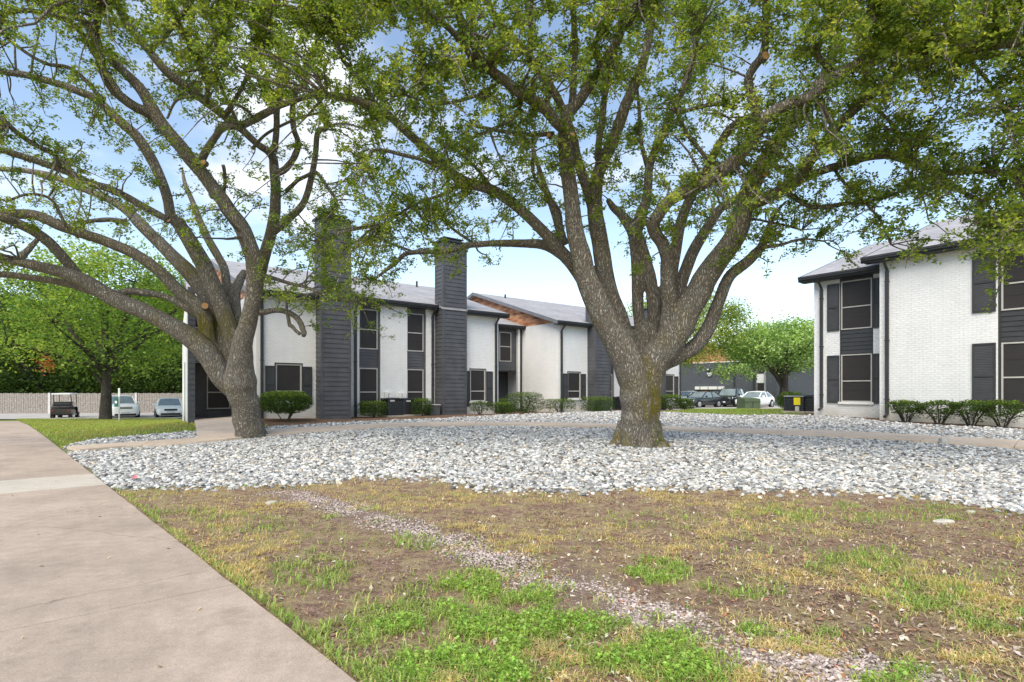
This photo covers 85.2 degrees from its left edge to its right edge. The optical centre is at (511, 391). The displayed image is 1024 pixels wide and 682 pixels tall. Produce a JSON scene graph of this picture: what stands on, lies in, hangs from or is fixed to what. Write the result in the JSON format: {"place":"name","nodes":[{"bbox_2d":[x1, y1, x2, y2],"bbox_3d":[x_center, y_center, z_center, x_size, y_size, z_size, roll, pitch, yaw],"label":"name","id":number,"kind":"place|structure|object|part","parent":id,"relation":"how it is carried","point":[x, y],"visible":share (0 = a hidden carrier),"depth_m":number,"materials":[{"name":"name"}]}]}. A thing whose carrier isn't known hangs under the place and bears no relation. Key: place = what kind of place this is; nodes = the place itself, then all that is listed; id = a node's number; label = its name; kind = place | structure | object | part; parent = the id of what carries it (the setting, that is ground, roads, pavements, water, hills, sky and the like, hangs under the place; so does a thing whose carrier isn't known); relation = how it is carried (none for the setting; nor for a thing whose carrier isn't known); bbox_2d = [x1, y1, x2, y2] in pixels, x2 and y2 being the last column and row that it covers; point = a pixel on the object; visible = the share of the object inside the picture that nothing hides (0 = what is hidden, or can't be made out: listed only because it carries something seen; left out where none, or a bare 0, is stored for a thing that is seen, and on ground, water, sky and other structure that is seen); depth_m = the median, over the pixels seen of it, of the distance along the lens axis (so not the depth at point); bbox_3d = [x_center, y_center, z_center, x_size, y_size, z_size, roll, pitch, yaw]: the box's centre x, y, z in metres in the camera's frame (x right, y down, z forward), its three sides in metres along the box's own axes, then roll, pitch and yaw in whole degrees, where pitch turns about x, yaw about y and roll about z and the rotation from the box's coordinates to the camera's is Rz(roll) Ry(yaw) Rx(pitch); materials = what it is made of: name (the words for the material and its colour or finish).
{"place":"outdoors","nodes":[
{"label":"outdoors","id":0,"kind":"place"},
{"bbox_2d":[0,412,181,418],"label":"parking lot","id":1,"kind":"structure","parent":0,"point":[47,415],"depth_m":42.78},
{"bbox_2d":[50,393,79,417],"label":"golf cart","id":2,"kind":"object","parent":1,"relation":"on","point":[61,409],"visible":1,"depth_m":40.27,"materials":[{"name":"black plastic"}]},
{"bbox_2d":[112,395,140,416],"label":"parked car","id":3,"kind":"object","parent":1,"relation":"on","point":[129,405],"visible":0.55,"depth_m":40.09,"materials":[{"name":"white metal"}]},
{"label":"windows","id":4,"kind":"part","parent":3,"relation":"part of","materials":[{"name":"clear glass"}]},
{"bbox_2d":[152,397,181,416],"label":"parked car","id":5,"kind":"object","parent":1,"relation":"on","point":[169,406],"visible":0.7,"depth_m":41.06,"materials":[{"name":"white metal"}]},
{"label":"windows","id":6,"kind":"part","parent":5,"relation":"part of","materials":[{"name":"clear glass"}]},
{"bbox_2d":[0,421,355,681],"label":"sidewalk","id":7,"kind":"structure","parent":0,"point":[77,606],"depth_m":3.96,"materials":[{"name":"beige concrete"}]},
{"bbox_2d":[12,461,200,666],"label":"leaf litter","id":8,"kind":"object","parent":7,"relation":"on","point":[107,558],"visible":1,"depth_m":3.80,"materials":[{"name":"brown plant"}]},
{"bbox_2d":[194,417,234,436],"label":"path","id":9,"kind":"structure","parent":0,"point":[214,426],"depth_m":18.34,"materials":[{"name":"beige concrete"}]},
{"bbox_2d":[0,409,1023,681],"bbox_3d":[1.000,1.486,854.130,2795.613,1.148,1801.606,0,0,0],"label":"ground","id":10,"kind":"structure","parent":0,"point":[326,599],"depth_m":5.22,"materials":[{"name":"brown soil"}]},
{"bbox_2d":[0,292,38,388],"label":"woodland tree","id":11,"kind":"object","parent":10,"relation":"on","point":[15,345],"visible":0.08,"depth_m":55.80,"materials":[{"name":"green plant"}]},
{"bbox_2d":[0,278,51,360],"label":"woodland tree","id":12,"kind":"object","parent":10,"relation":"on","point":[15,293],"visible":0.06,"depth_m":66.40,"materials":[{"name":"green plant"}]},
{"bbox_2d":[0,295,72,392],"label":"woodland tree","id":13,"kind":"object","parent":10,"relation":"on","point":[28,361],"visible":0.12,"depth_m":56.45,"materials":[{"name":"green plant"}]},
{"bbox_2d":[2,272,95,376],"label":"woodland tree","id":14,"kind":"object","parent":10,"relation":"on","point":[41,308],"depth_m":68.05,"materials":[{"name":"green plant"}]},
{"bbox_2d":[0,292,98,392],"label":"woodland tree","id":15,"kind":"object","parent":10,"relation":"on","point":[2,351],"visible":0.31,"depth_m":52.87,"materials":[{"name":"green plant"}]},
{"bbox_2d":[11,269,112,408],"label":"woodland tree","id":16,"kind":"object","parent":10,"relation":"on","point":[55,311],"visible":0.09,"depth_m":57.54,"materials":[{"name":"green plant"}]},
{"bbox_2d":[35,293,123,401],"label":"woodland tree","id":17,"kind":"object","parent":10,"relation":"on","point":[73,352],"depth_m":67.17,"materials":[{"name":"green plant"}]},
{"bbox_2d":[0,368,181,411],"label":"undergrowth","id":18,"kind":"object","parent":10,"relation":"on","point":[64,385],"visible":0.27,"depth_m":52.69,"materials":[{"name":"green plant"}]},
{"bbox_2d":[0,393,181,413],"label":"wooden fence","id":19,"kind":"object","parent":10,"relation":"on","point":[15,403],"visible":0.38,"depth_m":48.98,"materials":[{"name":"brown wood"}]},
{"bbox_2d":[0,223,184,418],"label":"lawn tree","id":20,"kind":"object","parent":10,"relation":"on","point":[105,366],"visible":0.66,"depth_m":34.75,"materials":[{"name":"green plant"}]},
{"bbox_2d":[42,305,162,396],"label":"woodland tree","id":21,"kind":"object","parent":10,"relation":"on","point":[86,373],"visible":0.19,"depth_m":52.60,"materials":[{"name":"green plant"}]},
{"bbox_2d":[114,388,119,419],"bbox_3d":[-23.371,0.849,32.978,0.285,2.051,0.126,0,0,-11],"label":"marker post","id":22,"kind":"object","parent":10,"relation":"on","point":[116,402],"visible":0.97,"depth_m":32.97,"materials":[{"name":"grey metal"}]},
{"bbox_2d":[54,270,183,392],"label":"woodland tree","id":23,"kind":"object","parent":10,"relation":"on","point":[128,285],"visible":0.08,"depth_m":54.64,"materials":[{"name":"green plant"}]},
{"bbox_2d":[97,279,182,374],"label":"woodland tree","id":24,"kind":"object","parent":10,"relation":"on","point":[137,297],"depth_m":67.48,"materials":[{"name":"green plant"}]},
{"bbox_2d":[16,418,266,451],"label":"lawn grass","id":25,"kind":"structure","parent":10,"relation":"on","point":[48,425],"depth_m":22.00,"materials":[{"name":"green plant"}]},
{"bbox_2d":[111,313,181,396],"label":"woodland tree","id":26,"kind":"object","parent":10,"relation":"on","point":[153,383],"visible":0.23,"depth_m":52.04,"materials":[{"name":"green plant"}]},
{"bbox_2d":[135,280,183,387],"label":"woodland tree","id":27,"kind":"object","parent":10,"relation":"on","point":[166,348],"visible":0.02,"depth_m":54.49,"materials":[{"name":"green plant"}]},
{"bbox_2d":[0,0,454,438],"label":"oak tree","id":28,"kind":"object","parent":10,"relation":"on","point":[218,343],"visible":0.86,"depth_m":14.27,"materials":[{"name":"green plant"}]},
{"bbox_2d":[265,500,276,504],"bbox_3d":[-3.193,1.487,7.387,0.092,0.060,0.166,0,0,42],"label":"flat stone","id":29,"kind":"object","parent":10,"relation":"on","point":[270,502],"visible":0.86,"depth_m":7.35,"materials":[{"name":"beige stone"}]},
{"bbox_2d":[258,390,313,420],"bbox_3d":[-8.401,0.562,20.679,2.017,1.226,1.562,0,0,-38],"label":"clipped shrub","id":30,"kind":"object","parent":10,"relation":"on","point":[294,403],"visible":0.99,"depth_m":20.39,"materials":[{"name":"green plant"}]},
{"bbox_2d":[357,401,387,417],"bbox_3d":[-5.953,0.790,23.812,1.245,0.801,0.946,0,0,-38],"label":"clipped shrub","id":31,"kind":"object","parent":10,"relation":"on","point":[378,404],"visible":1,"depth_m":23.66,"materials":[{"name":"green plant"}]},
{"bbox_2d":[378,398,406,416],"bbox_3d":[-5.310,0.787,24.814,0.960,0.996,0.960,0,0,-38],"label":"air conditioner","id":32,"kind":"object","parent":10,"relation":"on","point":[396,407],"visible":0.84,"depth_m":24.51,"materials":[{"name":"metal"}]},
{"bbox_2d":[402,398,420,415],"bbox_3d":[-4.728,0.789,25.326,0.880,0.956,0.910,0,0,-38],"label":"air conditioner","id":33,"kind":"object","parent":10,"relation":"on","point":[408,412],"visible":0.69,"depth_m":24.99,"materials":[{"name":"metal"}]},
{"bbox_2d":[410,398,434,415],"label":"clipped shrub","id":34,"kind":"object","parent":10,"relation":"on","point":[426,401],"visible":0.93,"depth_m":25.11,"materials":[{"name":"green plant"}]},
{"bbox_2d":[182,213,682,422],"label":"apartment building","id":35,"kind":"structure","parent":10,"relation":"on","point":[452,348],"depth_m":26.41,"materials":[{"name":"white brick"}]},
{"bbox_2d":[207,375,229,408],"bbox_3d":[-12.887,-0.035,24.457,0.924,1.630,0.060,0,0,-38],"label":"window","id":36,"kind":"structure","parent":35,"relation":"in","point":[216,399],"depth_m":24.38,"materials":[{"name":"black glass"}]},
{"bbox_2d":[275,362,303,403],"bbox_3d":[-8.782,-0.300,21.907,1.131,1.620,0.170,0,0,-38],"label":"window","id":37,"kind":"structure","parent":35,"relation":"in","point":[288,375],"depth_m":21.92,"materials":[{"name":"grey glass"}]},
{"bbox_2d":[359,368,377,413],"bbox_3d":[-6.416,-0.015,24.834,0.877,2.030,0.060,0,0,-38],"label":"window","id":38,"kind":"structure","parent":35,"relation":"in","point":[368,377],"depth_m":24.84,"materials":[{"name":"black glass"}]},
{"bbox_2d":[359,309,377,349],"bbox_3d":[-6.416,-2.760,24.834,0.877,1.780,0.060,0,0,-38],"label":"window","id":39,"kind":"structure","parent":35,"relation":"in","point":[367,340],"depth_m":24.84,"materials":[{"name":"black glass"}]},
{"bbox_2d":[407,369,423,411],"bbox_3d":[-4.573,-0.015,26.253,0.878,2.030,0.060,0,0,-38],"label":"window","id":40,"kind":"structure","parent":35,"relation":"in","point":[415,377],"depth_m":26.27,"materials":[{"name":"black glass"}]},
{"bbox_2d":[407,313,423,351],"bbox_3d":[-4.573,-2.760,26.253,0.878,1.780,0.060,0,0,-38],"label":"window","id":41,"kind":"structure","parent":35,"relation":"in","point":[415,322],"depth_m":26.27,"materials":[{"name":"black glass"}]},
{"bbox_2d":[469,368,485,402],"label":"window","id":42,"kind":"structure","parent":35,"relation":"in","point":[477,378],"depth_m":27.88,"materials":[{"name":"glass"}]},
{"bbox_2d":[499,332,510,361],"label":"window","id":43,"kind":"structure","parent":35,"relation":"in","point":[504,337],"depth_m":32.51,"materials":[{"name":"grey glass"}]},
{"bbox_2d":[567,371,580,399],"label":"window","id":44,"kind":"structure","parent":35,"relation":"in","point":[574,377],"depth_m":31.41,"materials":[{"name":"black glass"}]},
{"bbox_2d":[666,374,675,399],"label":"window","id":45,"kind":"structure","parent":35,"relation":"in","point":[669,377],"depth_m":37.36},
{"bbox_2d":[424,404,440,414],"bbox_3d":[-3.766,0.917,26.192,0.590,0.610,0.660,0,0,-38],"label":"utility cabinet","id":46,"kind":"object","parent":10,"relation":"on","point":[436,407],"visible":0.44,"depth_m":25.97,"materials":[{"name":"grey metal"}]},
{"bbox_2d":[469,400,491,414],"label":"clipped shrub","id":47,"kind":"object","parent":10,"relation":"on","point":[487,404],"visible":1,"depth_m":26.88,"materials":[{"name":"green plant"}]},
{"bbox_2d":[491,401,515,413],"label":"clipped shrub","id":48,"kind":"object","parent":10,"relation":"on","point":[500,407],"visible":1,"depth_m":27.05,"materials":[{"name":"green plant"}]},
{"bbox_2d":[504,392,543,413],"bbox_3d":[0.618,0.608,28.253,1.905,1.176,1.672,0,0,-38],"label":"clipped shrub","id":49,"kind":"object","parent":10,"relation":"on","point":[520,406],"visible":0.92,"depth_m":28.03,"materials":[{"name":"green plant"}]},
{"bbox_2d":[63,411,1023,510],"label":"river rock","id":50,"kind":"object","parent":10,"relation":"on","point":[541,456],"visible":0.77,"depth_m":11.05,"materials":[{"name":"stone"}]},
{"bbox_2d":[540,398,577,411],"bbox_3d":[2.485,0.786,29.303,2.289,0.850,1.059,0,0,-38],"label":"clipped shrub","id":51,"kind":"object","parent":10,"relation":"on","point":[555,402],"visible":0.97,"depth_m":29.11,"materials":[{"name":"green plant"}]},
{"bbox_2d":[113,474,1023,681],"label":"dry grass","id":52,"kind":"structure","parent":10,"relation":"on","point":[749,675],"depth_m":4.62,"materials":[{"name":"beige plant"}]},
{"bbox_2d":[116,473,1023,515],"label":"river rock","id":53,"kind":"object","parent":10,"relation":"on","point":[584,491],"visible":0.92,"depth_m":8.24,"materials":[{"name":"stone"}]},
{"bbox_2d":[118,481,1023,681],"bbox_3d":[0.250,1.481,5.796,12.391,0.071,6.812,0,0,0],"label":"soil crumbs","id":54,"kind":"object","parent":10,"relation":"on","point":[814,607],"visible":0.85,"depth_m":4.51,"materials":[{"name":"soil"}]},
{"bbox_2d":[123,478,1023,681],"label":"leaf litter","id":55,"kind":"object","parent":10,"relation":"on","point":[900,638],"visible":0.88,"depth_m":3.98,"materials":[{"name":"brown plant"}]},
{"bbox_2d":[578,396,615,410],"bbox_3d":[4.709,0.746,30.752,2.272,0.955,1.252,0,0,-38],"label":"clipped shrub","id":56,"kind":"object","parent":10,"relation":"on","point":[588,404],"visible":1,"depth_m":30.58,"materials":[{"name":"green plant"}]},
{"bbox_2d":[184,0,1023,447],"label":"oak tree","id":57,"kind":"object","parent":10,"relation":"on","point":[898,46],"visible":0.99,"depth_m":10.63,"materials":[{"name":"green plant"}]},
{"bbox_2d":[611,396,620,410],"bbox_3d":[6.442,0.819,32.981,0.860,1.026,0.860,0,0,-38],"label":"air conditioner","id":58,"kind":"object","parent":10,"relation":"on","point":[617,407],"visible":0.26,"depth_m":32.79,"materials":[{"name":"metal"}]},
{"bbox_2d":[360,531,917,681],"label":"clover","id":59,"kind":"object","parent":10,"relation":"on","point":[535,630],"visible":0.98,"depth_m":3.21,"materials":[{"name":"green plant"}]},
{"bbox_2d":[661,394,683,409],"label":"clipped shrub","id":60,"kind":"object","parent":10,"relation":"on","point":[666,399],"visible":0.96,"depth_m":35.45,"materials":[{"name":"green plant"}]},
{"bbox_2d":[677,398,695,409],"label":"clipped shrub","id":61,"kind":"object","parent":10,"relation":"on","point":[687,405],"visible":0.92,"depth_m":35.62,"materials":[{"name":"green plant"}]},
{"bbox_2d":[625,283,768,375],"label":"feathery tree","id":62,"kind":"object","parent":10,"relation":"on","point":[727,319],"visible":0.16,"depth_m":54.06,"materials":[{"name":"green plant"}]},
{"bbox_2d":[660,408,795,414],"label":"lawn grass","id":63,"kind":"structure","parent":10,"relation":"on","point":[726,410],"depth_m":27.45,"materials":[{"name":"green plant"}]},
{"bbox_2d":[681,342,813,402],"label":"apartment building","id":64,"kind":"structure","parent":10,"relation":"on","point":[691,380],"depth_m":72.00,"materials":[{"name":"grey brick"}]},
{"bbox_2d":[757,383,763,390],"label":"window","id":65,"kind":"structure","parent":64,"relation":"in","point":[760,386],"depth_m":68.60,"materials":[{"name":"black glass"}]},
{"bbox_2d":[737,397,760,408],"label":"transformer box","id":66,"kind":"object","parent":10,"relation":"on","point":[747,402],"visible":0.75,"depth_m":42.54,"materials":[{"name":"metal"}]},
{"bbox_2d":[695,310,813,404],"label":"spreading tree","id":67,"kind":"object","parent":10,"relation":"on","point":[780,360],"visible":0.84,"depth_m":54.12,"materials":[{"name":"green plant"}]},
{"bbox_2d":[776,391,803,407],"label":"clipped shrub","id":68,"kind":"object","parent":10,"relation":"on","point":[788,393],"visible":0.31,"depth_m":27.48,"materials":[{"name":"green plant"}]},
{"bbox_2d":[781,395,805,412],"bbox_3d":[12.612,0.634,24.600,0.910,0.916,1.010,0,0,-38],"label":"air conditioner","id":69,"kind":"object","parent":10,"relation":"on","point":[793,403],"visible":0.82,"depth_m":24.34,"materials":[{"name":"metal"}]},
{"bbox_2d":[804,395,813,412],"bbox_3d":[13.052,0.630,24.200,0.880,0.916,0.960,0,0,-38],"label":"air conditioner","id":70,"kind":"object","parent":10,"relation":"on","point":[809,404],"visible":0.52,"depth_m":23.97,"materials":[{"name":"metal"}]},
{"bbox_2d":[885,399,923,422],"bbox_3d":[12.810,0.667,18.123,1.168,0.844,1.104,0,0,-38],"label":"clipped shrub","id":71,"kind":"object","parent":10,"relation":"on","point":[901,404],"visible":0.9,"depth_m":17.98,"materials":[{"name":"green plant"}]},
{"bbox_2d":[798,209,1023,427],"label":"apartment building","id":72,"kind":"structure","parent":10,"relation":"on","point":[923,331],"depth_m":18.54,"materials":[{"name":"white brick"}]},
{"bbox_2d":[838,353,873,404],"bbox_3d":[12.810,-0.445,20.735,0.140,1.870,1.203,0,0,-38],"label":"window","id":73,"kind":"structure","parent":72,"relation":"in","point":[856,369],"depth_m":20.76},
{"bbox_2d":[841,277,871,329],"bbox_3d":[12.841,-3.235,20.759,0.060,1.830,1.043,0,0,-38],"label":"window","id":74,"kind":"structure","parent":72,"relation":"in","point":[856,295],"depth_m":20.76,"materials":[{"name":"black glass"}]},
{"bbox_2d":[1001,342,1023,409],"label":"window","id":75,"kind":"structure","parent":72,"relation":"in","point":[1012,353],"depth_m":16.60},
{"bbox_2d":[1001,251,1023,310],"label":"window","id":76,"kind":"structure","parent":72,"relation":"in","point":[1012,294],"depth_m":16.57,"materials":[{"name":"black glass"}]},
{"bbox_2d":[916,400,962,424],"bbox_3d":[13.384,0.676,17.444,1.068,0.852,1.188,0,0,-38],"label":"clipped shrub","id":77,"kind":"object","parent":10,"relation":"on","point":[927,405],"visible":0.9,"depth_m":17.34,"materials":[{"name":"green plant"}]},
{"bbox_2d":[938,438,948,443],"bbox_3d":[10.088,1.179,13.001,0.197,0.180,0.213,0,0,19],"label":"flat stone","id":78,"kind":"object","parent":10,"relation":"on","point":[943,440],"visible":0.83,"depth_m":12.93,"materials":[{"name":"grey stone"}]},
{"bbox_2d":[933,519,954,524],"bbox_3d":[4.922,1.492,6.358,0.248,0.055,0.122,0,0,-10],"label":"flat stone","id":79,"kind":"object","parent":10,"relation":"on","point":[942,521],"visible":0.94,"depth_m":6.32,"materials":[{"name":"beige stone"}]},
{"bbox_2d":[947,399,995,425],"bbox_3d":[13.846,0.674,16.760,1.181,0.875,1.125,0,0,-38],"label":"clipped shrub","id":80,"kind":"object","parent":10,"relation":"on","point":[965,409],"visible":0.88,"depth_m":16.65,"materials":[{"name":"green plant"}]},
{"bbox_2d":[975,399,1023,427],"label":"clipped shrub","id":81,"kind":"object","parent":10,"relation":"on","point":[1014,407],"visible":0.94,"depth_m":16.05,"materials":[{"name":"green plant"}]},
{"bbox_2d":[0,0,1023,341],"label":"sky","id":82,"kind":"structure","parent":0,"point":[535,274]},
{"bbox_2d":[67,422,1023,450],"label":"path","id":83,"kind":"structure","parent":0,"point":[998,443],"depth_m":15.71,"materials":[{"name":"beige concrete"}]},
{"bbox_2d":[109,474,1023,681],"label":"green grass","id":84,"kind":"structure","parent":0,"point":[404,674],"depth_m":3.69,"materials":[{"name":"green plant"}]},
{"bbox_2d":[256,487,999,681],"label":"pea gravel","id":85,"kind":"structure","parent":0,"point":[822,666],"depth_m":3.78,"materials":[{"name":"beige gravel"}]},
{"bbox_2d":[689,403,781,408],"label":"parking lot","id":86,"kind":"structure","parent":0,"point":[775,406],"depth_m":49.84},
{"bbox_2d":[681,391,696,397],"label":"parked car","id":87,"kind":"object","parent":86,"relation":"on","point":[684,393],"visible":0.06,"depth_m":60.53,"materials":[{"name":"metal"}]},
{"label":"windows","id":88,"kind":"part","parent":87,"relation":"part of","materials":[{"name":"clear glass"}]},
{"bbox_2d":[682,391,722,407],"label":"parked car","id":89,"kind":"object","parent":86,"relation":"on","point":[702,399],"visible":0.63,"depth_m":50.00,"materials":[{"name":"grey metal"}]},
{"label":"windows","id":90,"kind":"part","parent":89,"relation":"part of","materials":[{"name":"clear glass"}]},
{"bbox_2d":[714,388,744,406],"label":"parked car","id":91,"kind":"object","parent":86,"relation":"on","point":[729,396],"visible":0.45,"depth_m":52.01,"materials":[{"name":"black metal"}]},
{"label":"windows","id":92,"kind":"part","parent":91,"relation":"part of","materials":[{"name":"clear glass"}]},
{"bbox_2d":[735,391,774,406],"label":"parked car","id":93,"kind":"object","parent":86,"relation":"on","point":[767,398],"visible":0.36,"depth_m":50.18,"materials":[{"name":"white metal"}]},
{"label":"windows","id":94,"kind":"part","parent":93,"relation":"part of","materials":[{"name":"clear glass"}]}
]}

